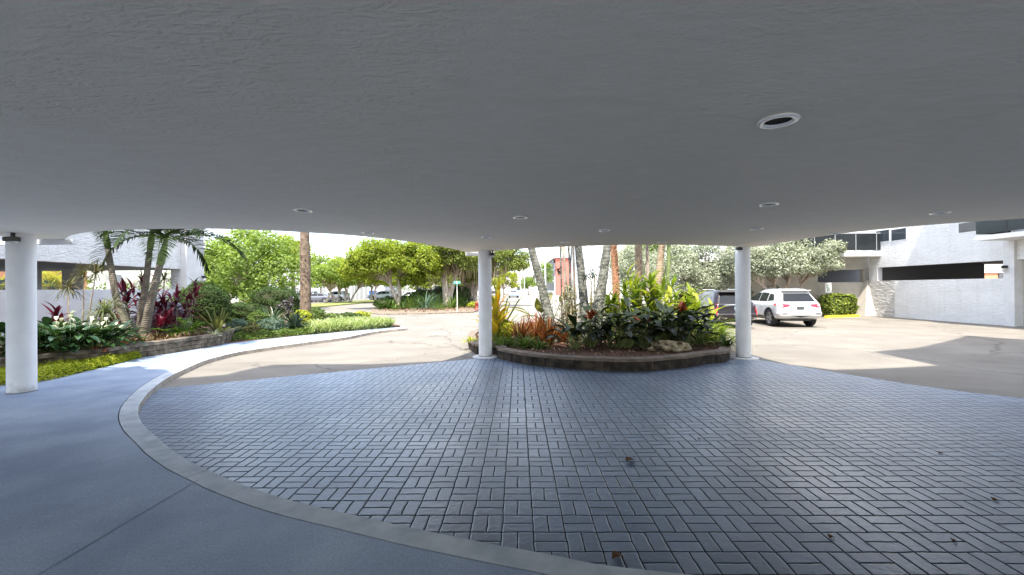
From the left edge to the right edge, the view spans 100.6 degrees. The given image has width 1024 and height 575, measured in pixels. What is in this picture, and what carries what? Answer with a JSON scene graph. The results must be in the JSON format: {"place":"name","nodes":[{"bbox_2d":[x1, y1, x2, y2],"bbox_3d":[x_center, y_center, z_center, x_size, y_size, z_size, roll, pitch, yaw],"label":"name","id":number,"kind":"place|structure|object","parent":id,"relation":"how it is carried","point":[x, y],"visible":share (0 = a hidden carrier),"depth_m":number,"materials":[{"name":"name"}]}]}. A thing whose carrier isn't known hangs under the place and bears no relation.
{"place":"outdoors","nodes":[
{"label":"outdoors","id":0,"kind":"place"},
{"bbox_2d":[0,271,86,289],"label":"orange house","id":1,"kind":"structure","parent":0,"point":[3,281],"depth_m":36.48,"materials":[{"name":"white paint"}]},
{"bbox_2d":[0,271,90,289],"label":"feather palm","id":2,"kind":"object","parent":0,"point":[53,278],"visible":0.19,"depth_m":23.88,"materials":[{"name":"yellow plant"}]},
{"bbox_2d":[0,289,1023,397],"bbox_3d":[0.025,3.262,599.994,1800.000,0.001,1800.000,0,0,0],"label":"ground","id":3,"kind":"structure","parent":0,"point":[974,358],"depth_m":12.25,"materials":[{"name":"concrete"}]},
{"bbox_2d":[0,229,203,335],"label":"parking deck","id":4,"kind":"structure","parent":3,"relation":"on","point":[183,263],"depth_m":17.41,"materials":[{"name":"white paint"}]},
{"bbox_2d":[0,327,222,373],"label":"planting bed","id":5,"kind":"object","parent":3,"relation":"on","point":[134,358],"visible":0.02,"depth_m":12.57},
{"bbox_2d":[0,322,54,356],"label":"peace lily","id":6,"kind":"object","parent":5,"relation":"on","point":[2,330],"visible":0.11,"depth_m":9.14,"materials":[{"name":"green"}]},
{"bbox_2d":[0,322,83,355],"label":"peace lily","id":7,"kind":"object","parent":5,"relation":"on","point":[56,346],"visible":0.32,"depth_m":9.60,"materials":[{"name":"green plant"}]},
{"bbox_2d":[37,311,93,350],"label":"peace lily","id":8,"kind":"object","parent":5,"relation":"on","point":[48,320],"visible":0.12,"depth_m":10.28,"materials":[{"name":"green"}]},
{"bbox_2d":[46,273,87,321],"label":"dragon tree","id":9,"kind":"object","parent":5,"relation":"on","point":[68,287],"visible":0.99,"depth_m":11.82,"materials":[{"name":"green plant"}]},
{"bbox_2d":[0,350,142,385],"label":"ground cover","id":10,"kind":"object","parent":5,"relation":"on","point":[43,369],"visible":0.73,"depth_m":9.26,"materials":[{"name":"green plant"}]},
{"bbox_2d":[37,314,119,352],"bbox_3d":[-10.252,1.088,9.851,1.805,0.943,1.809,0,0,23],"label":"peace lily","id":11,"kind":"object","parent":5,"relation":"on","point":[51,329],"visible":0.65,"depth_m":9.68,"materials":[{"name":"green"}]},
{"bbox_2d":[45,316,138,349],"bbox_3d":[-10.083,1.132,10.238,1.633,0.853,1.637,0,0,19],"label":"peace lily","id":12,"kind":"object","parent":5,"relation":"on","point":[104,333],"visible":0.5,"depth_m":10.15,"materials":[{"name":"green"}]},
{"bbox_2d":[73,259,114,323],"bbox_3d":[-11.966,0.364,12.236,0.979,2.518,0.926,0,0,0],"label":"dragon tree","id":13,"kind":"object","parent":5,"relation":"on","point":[96,269],"visible":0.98,"depth_m":12.22,"materials":[{"name":"green plant"}]},
{"bbox_2d":[75,294,136,342],"bbox_3d":[-11.073,0.884,11.543,1.433,1.488,1.471,0,0,0],"label":"ponytail plant","id":14,"kind":"object","parent":5,"relation":"on","point":[103,309],"visible":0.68,"depth_m":11.54,"materials":[{"name":"green plant"}]},
{"bbox_2d":[81,317,150,346],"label":"peace lily","id":15,"kind":"object","parent":5,"relation":"on","point":[107,342],"visible":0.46,"depth_m":10.69,"materials":[{"name":"green"}]},
{"bbox_2d":[103,231,135,338],"bbox_3d":[-12.338,-0.490,13.078,2.201,4.430,2.350,0,0,12],"label":"feather palm","id":16,"kind":"object","parent":5,"relation":"on","point":[113,278],"visible":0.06,"depth_m":12.82,"materials":[{"name":"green plant"}]},
{"bbox_2d":[103,275,150,333],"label":"ti plant","id":17,"kind":"object","parent":5,"relation":"on","point":[126,295],"visible":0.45,"depth_m":13.54,"materials":[{"name":"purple plant"}]},
{"bbox_2d":[93,230,177,336],"bbox_3d":[-11.412,-0.651,13.597,2.994,4.671,3.238,0,0,-19],"label":"feather palm","id":18,"kind":"object","parent":5,"relation":"on","point":[145,287],"visible":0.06,"depth_m":13.42,"materials":[{"name":"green plant"}]},
{"bbox_2d":[117,274,169,316],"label":"ti plant","id":19,"kind":"object","parent":5,"relation":"on","point":[133,293],"visible":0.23,"depth_m":14.61,"materials":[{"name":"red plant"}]},
{"bbox_2d":[132,301,190,332],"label":"shrub","id":20,"kind":"object","parent":5,"relation":"on","point":[168,307],"visible":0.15,"depth_m":14.79,"materials":[{"name":"plant"}]},
{"bbox_2d":[87,229,246,336],"bbox_3d":[-10.617,-0.532,12.989,3.927,4.449,3.696,0,0,0],"label":"feather palm","id":21,"kind":"object","parent":5,"relation":"on","point":[161,258],"visible":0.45,"depth_m":12.66,"materials":[{"name":"green plant"}]},
{"bbox_2d":[151,306,185,333],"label":"ti plant","id":22,"kind":"object","parent":5,"relation":"on","point":[159,322],"visible":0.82,"depth_m":13.41,"materials":[{"name":"red plant"}]},
{"bbox_2d":[151,283,201,333],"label":"ti plant","id":23,"kind":"object","parent":5,"relation":"on","point":[163,302],"visible":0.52,"depth_m":14.27,"materials":[{"name":"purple plant"}]},
{"bbox_2d":[152,317,211,336],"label":"fern bush","id":24,"kind":"object","parent":5,"relation":"on","point":[190,329],"visible":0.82,"depth_m":13.65,"materials":[{"name":"green plant"}]},
{"bbox_2d":[162,277,206,328],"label":"ti plant","id":25,"kind":"object","parent":5,"relation":"on","point":[195,291],"visible":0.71,"depth_m":14.65,"materials":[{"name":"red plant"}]},
{"bbox_2d":[178,280,232,326],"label":"round hedge","id":26,"kind":"object","parent":5,"relation":"on","point":[216,298],"visible":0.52,"depth_m":17.54,"materials":[{"name":"green plant"}]},
{"bbox_2d":[187,307,252,331],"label":"spiky agave","id":27,"kind":"object","parent":5,"relation":"on","point":[217,324],"visible":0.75,"depth_m":13.75,"materials":[{"name":"green plant"}]},
{"bbox_2d":[169,229,318,303],"bbox_3d":[-22.218,-1.858,36.199,10.912,7.985,8.134,0,0,0],"label":"broad tree","id":28,"kind":"object","parent":3,"relation":"on","point":[265,251],"visible":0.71,"depth_m":34.75,"materials":[{"name":"green plant"}]},
{"bbox_2d":[0,327,543,574],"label":"walkway","id":29,"kind":"structure","parent":3,"relation":"on","point":[88,486],"depth_m":3.30,"materials":[{"name":"concrete"}]},
{"bbox_2d":[5,233,37,393],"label":"canopy column","id":30,"kind":"structure","parent":29,"relation":"on","point":[21,311],"depth_m":7.30,"materials":[{"name":"paint"}]},
{"bbox_2d":[0,325,234,369],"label":"planter wall","id":31,"kind":"structure","parent":29,"relation":"on","point":[165,346],"depth_m":11.38,"materials":[{"name":"stone"}]},
{"bbox_2d":[227,319,399,343],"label":"curb","id":32,"kind":"structure","parent":3,"relation":"on","point":[393,326],"depth_m":16.19,"materials":[{"name":"concrete"}]},
{"bbox_2d":[223,318,250,336],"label":"shrub","id":33,"kind":"object","parent":32,"relation":"on","point":[237,323],"visible":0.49,"depth_m":15.54,"materials":[{"name":"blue plant"}]},
{"bbox_2d":[223,302,265,323],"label":"clipped hedge","id":34,"kind":"object","parent":32,"relation":"on","point":[240,310],"visible":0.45,"depth_m":21.98,"materials":[{"name":"green plant"}]},
{"bbox_2d":[255,317,284,334],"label":"shrub","id":35,"kind":"object","parent":32,"relation":"on","point":[271,323],"visible":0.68,"depth_m":16.32,"materials":[{"name":"green plant"}]},
{"bbox_2d":[246,285,299,320],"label":"clipped hedge","id":36,"kind":"object","parent":32,"relation":"on","point":[270,298],"visible":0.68,"depth_m":23.75,"materials":[{"name":"green plant"}]},
{"bbox_2d":[231,326,316,340],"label":"ground cover","id":37,"kind":"object","parent":32,"relation":"on","point":[285,330],"visible":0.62,"depth_m":15.54,"materials":[{"name":"green plant"}]},
{"bbox_2d":[275,297,293,322],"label":"purple shrub tree","id":38,"kind":"object","parent":32,"relation":"on","point":[288,303],"visible":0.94,"depth_m":20.04,"materials":[{"name":"grey plant"}]},
{"bbox_2d":[283,310,312,327],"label":"agave","id":39,"kind":"object","parent":32,"relation":"on","point":[295,320],"visible":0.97,"depth_m":16.93,"materials":[{"name":"green plant"}]},
{"bbox_2d":[299,232,310,310],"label":"date palm","id":40,"kind":"object","parent":32,"relation":"on","point":[305,281],"visible":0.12,"depth_m":22.40,"materials":[{"name":"brown plant"}]},
{"bbox_2d":[304,315,398,333],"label":"lily turf","id":41,"kind":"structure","parent":32,"relation":"on","point":[347,323],"depth_m":18.50,"materials":[{"name":"green plant"}]},
{"bbox_2d":[235,269,397,299],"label":"white store","id":42,"kind":"structure","parent":3,"relation":"on","point":[362,293],"depth_m":84.00,"materials":[{"name":"paint"}]},
{"bbox_2d":[311,254,344,292],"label":"street tree","id":43,"kind":"object","parent":3,"relation":"on","point":[322,258],"visible":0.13,"depth_m":65.23,"materials":[{"name":"green plant"}]},
{"bbox_2d":[299,299,378,308],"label":"verge","id":44,"kind":"structure","parent":3,"relation":"on","point":[317,305],"depth_m":53.72,"materials":[{"name":"plant"}]},
{"bbox_2d":[266,232,319,290],"bbox_3d":[-20.743,-1.528,39.963,4.756,7.298,5.258,0,0,-32],"label":"broad tree","id":45,"kind":"object","parent":44,"relation":"on","point":[297,243],"visible":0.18,"depth_m":39.77,"materials":[{"name":"green plant"}]},
{"bbox_2d":[296,260,357,302],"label":"street tree","id":46,"kind":"object","parent":44,"relation":"on","point":[334,283],"visible":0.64,"depth_m":54.97,"materials":[{"name":"green plant"}]},
{"bbox_2d":[315,258,359,302],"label":"street tree","id":47,"kind":"object","parent":44,"relation":"on","point":[339,290],"visible":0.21,"depth_m":55.84,"materials":[{"name":"green plant"}]},
{"bbox_2d":[353,272,397,299],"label":"street tree","id":48,"kind":"object","parent":3,"relation":"on","point":[378,282],"visible":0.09,"depth_m":56.84,"materials":[{"name":"green plant"}]},
{"bbox_2d":[371,299,478,314],"bbox_3d":[-8.528,2.001,51.290,11.726,0.070,40.292,0,0,0],"label":"median","id":49,"kind":"object","parent":3,"relation":"on","point":[394,312],"visible":0.44,"depth_m":33.55,"materials":[{"name":"beige plant"}]},
{"bbox_2d":[336,237,446,307],"bbox_3d":[-11.352,-1.654,40.329,10.469,7.256,6.932,0,0,0],"label":"median tree","id":50,"kind":"object","parent":49,"relation":"on","point":[386,259],"visible":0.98,"depth_m":38.61,"materials":[{"name":"green plant"}]},
{"bbox_2d":[415,243,477,306],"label":"banyan tree","id":51,"kind":"object","parent":49,"relation":"on","point":[454,256],"visible":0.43,"depth_m":40.20,"materials":[{"name":"green plant"}]},
{"bbox_2d":[449,284,472,303],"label":"median shrub","id":52,"kind":"object","parent":49,"relation":"on","point":[464,291],"visible":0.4,"depth_m":43.00,"materials":[{"name":"green plant"}]},
{"bbox_2d":[429,249,530,303],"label":"banyan tree","id":53,"kind":"object","parent":49,"relation":"on","point":[509,260],"visible":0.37,"depth_m":43.20,"materials":[{"name":"green plant"}]},
{"bbox_2d":[407,270,458,289],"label":"background tree","id":54,"kind":"object","parent":3,"relation":"on","point":[426,285],"visible":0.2,"depth_m":64.50,"materials":[{"name":"green plant"}]},
{"bbox_2d":[473,250,497,358],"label":"canopy column","id":55,"kind":"structure","parent":3,"relation":"on","point":[485,301],"depth_m":11.33,"materials":[{"name":"paint"}]},
{"bbox_2d":[0,0,1023,255],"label":"canopy","id":56,"kind":"object","parent":55,"relation":"on","point":[460,124],"visible":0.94,"depth_m":2.54,"materials":[{"name":"paint"}]},
{"bbox_2d":[756,113,800,128],"bbox_3d":[1.624,-1.015,2.595,0.230,0.017,0.230,0,0,0],"label":"downlight","id":57,"kind":"object","parent":56,"relation":"attached to","point":[780,120],"visible":1,"depth_m":2.59,"materials":[{"name":"white"}]},
{"bbox_2d":[492,268,520,301],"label":"street tree","id":58,"kind":"object","parent":3,"relation":"on","point":[512,284],"visible":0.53,"depth_m":57.52,"materials":[{"name":"green plant"}]},
{"bbox_2d":[492,275,537,293],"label":"grey house","id":59,"kind":"structure","parent":3,"relation":"on","point":[532,290],"depth_m":150.00,"materials":[{"name":"white paint"}]},
{"bbox_2d":[535,261,553,284],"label":"street tree","id":60,"kind":"object","parent":3,"relation":"on","point":[548,271],"visible":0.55,"depth_m":65.66,"materials":[{"name":"green plant"}]},
{"bbox_2d":[118,358,1023,574],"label":"paver drive","id":61,"kind":"structure","parent":3,"relation":"on","point":[779,469],"depth_m":4.59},
{"bbox_2d":[119,328,689,574],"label":"curb","id":62,"kind":"structure","parent":61,"relation":"on","point":[146,441],"depth_m":3.29,"materials":[{"name":"concrete"}]},
{"bbox_2d":[730,247,758,359],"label":"canopy column","id":63,"kind":"structure","parent":61,"relation":"on","point":[743,301],"depth_m":10.85,"materials":[{"name":"paint"}]},
{"bbox_2d":[476,323,719,356],"bbox_3d":[2.750,1.754,14.601,8.228,0.220,10.228,0,0,0],"label":"island bed","id":64,"kind":"object","parent":3,"relation":"on","point":[597,350],"visible":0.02,"depth_m":11.09,"materials":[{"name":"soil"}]},
{"bbox_2d":[478,276,513,340],"bbox_3d":[-0.483,0.637,12.836,1.306,2.118,1.486,0,0,0],"label":"croton","id":65,"kind":"object","parent":64,"relation":"on","point":[498,316],"visible":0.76,"depth_m":12.77,"materials":[{"name":"yellow plant"}]},
{"bbox_2d":[492,318,514,340],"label":"light shrub","id":66,"kind":"object","parent":64,"relation":"on","point":[500,331],"visible":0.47,"depth_m":12.96,"materials":[{"name":"yellow plant"}]},
{"bbox_2d":[502,316,540,342],"bbox_3d":[0.309,1.244,12.432,1.084,0.825,1.226,0,0,-41],"label":"orange bromeliad","id":67,"kind":"object","parent":64,"relation":"on","point":[521,329],"visible":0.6,"depth_m":12.30,"materials":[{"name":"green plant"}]},
{"bbox_2d":[510,332,547,349],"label":"spider lily","id":68,"kind":"object","parent":64,"relation":"on","point":[525,341],"visible":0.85,"depth_m":11.63,"materials":[{"name":"green plant"}]},
{"bbox_2d":[508,311,550,341],"bbox_3d":[0.654,1.181,12.830,1.243,0.948,1.251,-1,0,42],"label":"orange bromeliad","id":69,"kind":"object","parent":64,"relation":"on","point":[534,323],"visible":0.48,"depth_m":12.76,"materials":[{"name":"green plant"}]},
{"bbox_2d":[528,248,559,341],"bbox_3d":[0.103,-1.450,13.607,3.384,6.413,3.782,0,0,0],"label":"island palm","id":70,"kind":"object","parent":64,"relation":"on","point":[545,303],"visible":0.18,"depth_m":13.04,"materials":[{"name":"grey plant"}]},
{"bbox_2d":[528,317,568,343],"bbox_3d":[1.007,1.245,12.266,1.306,0.812,1.399,0,0,0],"label":"orange bromeliad","id":71,"kind":"object","parent":64,"relation":"on","point":[543,334],"visible":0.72,"depth_m":12.11,"materials":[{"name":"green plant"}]},
{"bbox_2d":[509,292,604,323],"bbox_3d":[1.172,0.882,14.304,2.880,1.571,3.158,0,0,-36],"label":"bird of paradise","id":72,"kind":"object","parent":64,"relation":"on","point":[538,305],"visible":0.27,"depth_m":13.87,"materials":[{"name":"green plant"}]},
{"bbox_2d":[555,246,580,339],"bbox_3d":[1.733,-1.339,13.370,1.214,6.024,0.780,0,0,0],"label":"cane cluster","id":73,"kind":"object","parent":64,"relation":"on","point":[569,291],"visible":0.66,"depth_m":13.38,"materials":[{"name":"grey plant"}]},
{"bbox_2d":[544,314,611,349],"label":"broad leaf plant","id":74,"kind":"object","parent":64,"relation":"on","point":[577,326],"visible":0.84,"depth_m":11.24,"materials":[{"name":"green plant"}]},
{"bbox_2d":[575,246,589,340],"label":"island palm","id":75,"kind":"object","parent":64,"relation":"on","point":[583,293],"visible":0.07,"depth_m":13.25,"materials":[{"name":"grey plant"}]},
{"bbox_2d":[560,305,623,347],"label":"broad leaf plant","id":76,"kind":"object","parent":64,"relation":"on","point":[592,337],"visible":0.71,"depth_m":11.59,"materials":[{"name":"green plant"}]},
{"bbox_2d":[587,245,610,343],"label":"island palm","id":77,"kind":"object","parent":64,"relation":"on","point":[599,297],"visible":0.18,"depth_m":12.63,"materials":[{"name":"grey plant"}]},
{"bbox_2d":[611,245,619,312],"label":"island palm","id":78,"kind":"object","parent":64,"relation":"on","point":[615,267],"visible":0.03,"depth_m":17.06,"materials":[{"name":"brown plant"}]},
{"bbox_2d":[581,313,655,347],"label":"broad leaf plant","id":79,"kind":"object","parent":64,"relation":"on","point":[629,333],"visible":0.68,"depth_m":11.36,"materials":[{"name":"green plant"}]},
{"bbox_2d":[603,280,649,329],"bbox_3d":[3.844,0.674,14.012,1.796,1.988,1.769,0,0,0],"label":"shell ginger","id":80,"kind":"object","parent":64,"relation":"on","point":[615,301],"visible":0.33,"depth_m":14.04,"materials":[{"name":"green plant"}]},
{"bbox_2d":[591,311,668,347],"bbox_3d":[3.101,1.161,11.429,1.982,0.966,1.958,0,0,0],"label":"broad leaf plant","id":81,"kind":"object","parent":64,"relation":"on","point":[626,342],"visible":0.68,"depth_m":11.42,"materials":[{"name":"green plant"}]},
{"bbox_2d":[592,296,679,345],"bbox_3d":[3.367,0.946,11.963,2.631,1.393,2.258,0,0,23],"label":"broad leaf plant","id":82,"kind":"object","parent":64,"relation":"on","point":[628,304],"visible":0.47,"depth_m":11.86,"materials":[{"name":"green plant"}]},
{"bbox_2d":[611,262,664,334],"bbox_3d":[4.137,0.429,13.660,1.668,2.470,1.671,-1,0,42],"label":"shell ginger","id":83,"kind":"object","parent":64,"relation":"on","point":[635,286],"visible":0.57,"depth_m":13.56,"materials":[{"name":"green plant"}]},
{"bbox_2d":[635,245,642,308],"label":"island palm","id":84,"kind":"object","parent":64,"relation":"on","point":[638,259],"visible":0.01,"depth_m":17.59,"materials":[{"name":"brown plant"}]},
{"bbox_2d":[610,317,678,348],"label":"broad leaf plant","id":85,"kind":"object","parent":64,"relation":"on","point":[646,343],"visible":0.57,"depth_m":11.28,"materials":[{"name":"green plant"}]},
{"bbox_2d":[653,245,664,286],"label":"island palm","id":86,"kind":"object","parent":64,"relation":"on","point":[660,257],"visible":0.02,"depth_m":15.10,"materials":[{"name":"beige plant"}]},
{"bbox_2d":[638,270,684,318],"bbox_3d":[4.785,0.531,13.999,1.822,2.258,1.622,0,0,-41],"label":"shell ginger","id":87,"kind":"object","parent":64,"relation":"on","point":[655,291],"visible":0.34,"depth_m":13.78,"materials":[{"name":"green plant"}]},
{"bbox_2d":[618,303,709,341],"bbox_3d":[4.120,1.044,11.636,2.451,1.184,2.465,0,0,0],"label":"broad leaf plant","id":88,"kind":"object","parent":64,"relation":"on","point":[672,328],"visible":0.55,"depth_m":11.19,"materials":[{"name":"green plant"}]},
{"bbox_2d":[622,299,710,340],"bbox_3d":[4.461,0.967,12.289,2.373,1.336,2.252,-1,0,40],"label":"broad leaf plant","id":89,"kind":"object","parent":64,"relation":"on","point":[676,337],"visible":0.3,"depth_m":11.71,"materials":[{"name":"green plant"}]},
{"bbox_2d":[664,245,670,303],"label":"island palm","id":90,"kind":"object","parent":64,"relation":"on","point":[668,264],"visible":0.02,"depth_m":14.73,"materials":[{"name":"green plant"}]},
{"bbox_2d":[646,340,691,351],"bbox_3d":[4.037,1.518,10.930,1.177,0.354,0.612,0,0,0],"label":"limestone rock","id":91,"kind":"object","parent":64,"relation":"on","point":[668,345],"visible":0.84,"depth_m":10.76,"materials":[{"name":"stone"}]},
{"bbox_2d":[647,303,718,342],"bbox_3d":[4.524,1.019,11.525,2.006,1.227,2.140,0,0,-41],"label":"broad leaf plant","id":92,"kind":"object","parent":64,"relation":"on","point":[683,335],"visible":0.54,"depth_m":11.34,"materials":[{"name":"green plant"}]},
{"bbox_2d":[654,274,712,328],"bbox_3d":[5.250,0.603,13.272,1.824,2.105,1.552,0,0,0],"label":"shell ginger","id":93,"kind":"object","parent":64,"relation":"on","point":[693,294],"visible":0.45,"depth_m":13.24,"materials":[{"name":"green plant"}]},
{"bbox_2d":[681,308,734,344],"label":"broad leaf plant","id":94,"kind":"object","parent":64,"relation":"on","point":[697,332],"visible":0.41,"depth_m":11.93,"materials":[{"name":"green plant"}]},
{"bbox_2d":[467,322,730,371],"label":"island wall","id":95,"kind":"structure","parent":3,"relation":"on","point":[721,354],"depth_m":9.77,"materials":[{"name":"beige stone"}]},
{"bbox_2d":[571,245,644,302],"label":"white block","id":96,"kind":"structure","parent":3,"relation":"on","point":[591,255],"depth_m":50.01,"materials":[{"name":"paint"}]},
{"bbox_2d":[594,245,674,298],"bbox_3d":[9.088,-0.817,31.997,5.700,5.438,4.931,0,0,0],"label":"silver buttonwood","id":97,"kind":"object","parent":3,"relation":"on","point":[625,258],"visible":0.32,"depth_m":31.40,"materials":[{"name":"green plant"}]},
{"bbox_2d":[643,245,754,295],"bbox_3d":[11.959,-0.791,27.829,6.144,5.346,5.466,0,0,-28],"label":"silver buttonwood","id":98,"kind":"object","parent":3,"relation":"on","point":[685,266],"visible":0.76,"depth_m":26.98,"materials":[{"name":"green plant"}]},
{"bbox_2d":[685,289,757,326],"bbox_3d":[9.983,0.956,20.990,2.240,1.736,4.830,0,0,3],"label":"parked car","id":99,"kind":"object","parent":3,"relation":"on","point":[722,298],"visible":0.45,"depth_m":18.91,"materials":[{"name":"black paint"}]},
{"bbox_2d":[720,238,847,288],"bbox_3d":[16.384,-0.588,25.586,7.595,4.898,4.481,0,0,0],"label":"silver buttonwood","id":100,"kind":"object","parent":3,"relation":"on","point":[775,264],"visible":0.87,"depth_m":24.76,"materials":[{"name":"green plant"}]},
{"bbox_2d":[692,231,880,315],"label":"wing","id":101,"kind":"structure","parent":3,"relation":"on","point":[851,277],"depth_m":26.95,"materials":[{"name":"paint"}]},
{"bbox_2d":[751,288,821,325],"bbox_3d":[13.118,0.907,21.282,2.240,1.788,4.824,0,0,6],"label":"parked car","id":102,"kind":"object","parent":3,"relation":"on","point":[774,306],"visible":0.77,"depth_m":19.27,"materials":[{"name":"white paint"}]},
{"bbox_2d":[816,293,859,315],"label":"clipped hedge","id":103,"kind":"object","parent":3,"relation":"on","point":[837,304],"visible":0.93,"depth_m":25.58,"materials":[{"name":"green plant"}]},
{"bbox_2d":[473,294,560,321],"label":"road","id":104,"kind":"structure","parent":0,"point":[527,303],"depth_m":43.51,"materials":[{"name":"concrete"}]},
{"bbox_2d":[87,229,1002,289],"label":"sky","id":105,"kind":"structure","parent":0,"point":[332,244],"materials":[{"name":"white"}]},
{"bbox_2d":[546,254,571,294],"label":"brick building","id":106,"kind":"structure","parent":0,"point":[553,287],"depth_m":110.02,"materials":[{"name":"brick"}]},
{"bbox_2d":[868,219,1023,326],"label":"garage building","id":107,"kind":"structure","parent":0,"point":[931,272],"depth_m":21.92,"materials":[{"name":"white paint"}]},
{"bbox_2d":[891,227,906,241],"bbox_3d":[22.267,-3.053,24.475,0.019,0.733,1.010,0,0,0],"label":"window","id":108,"kind":"structure","parent":107,"relation":"in","point":[898,234],"depth_m":24.42,"materials":[{"name":"white"}]},
{"bbox_2d":[958,222,975,233],"bbox_3d":[22.268,-2.951,20.767,0.019,0.561,0.932,0,0,0],"label":"window","id":109,"kind":"structure","parent":107,"relation":"in","point":[964,227],"depth_m":20.81,"materials":[{"name":"white"}]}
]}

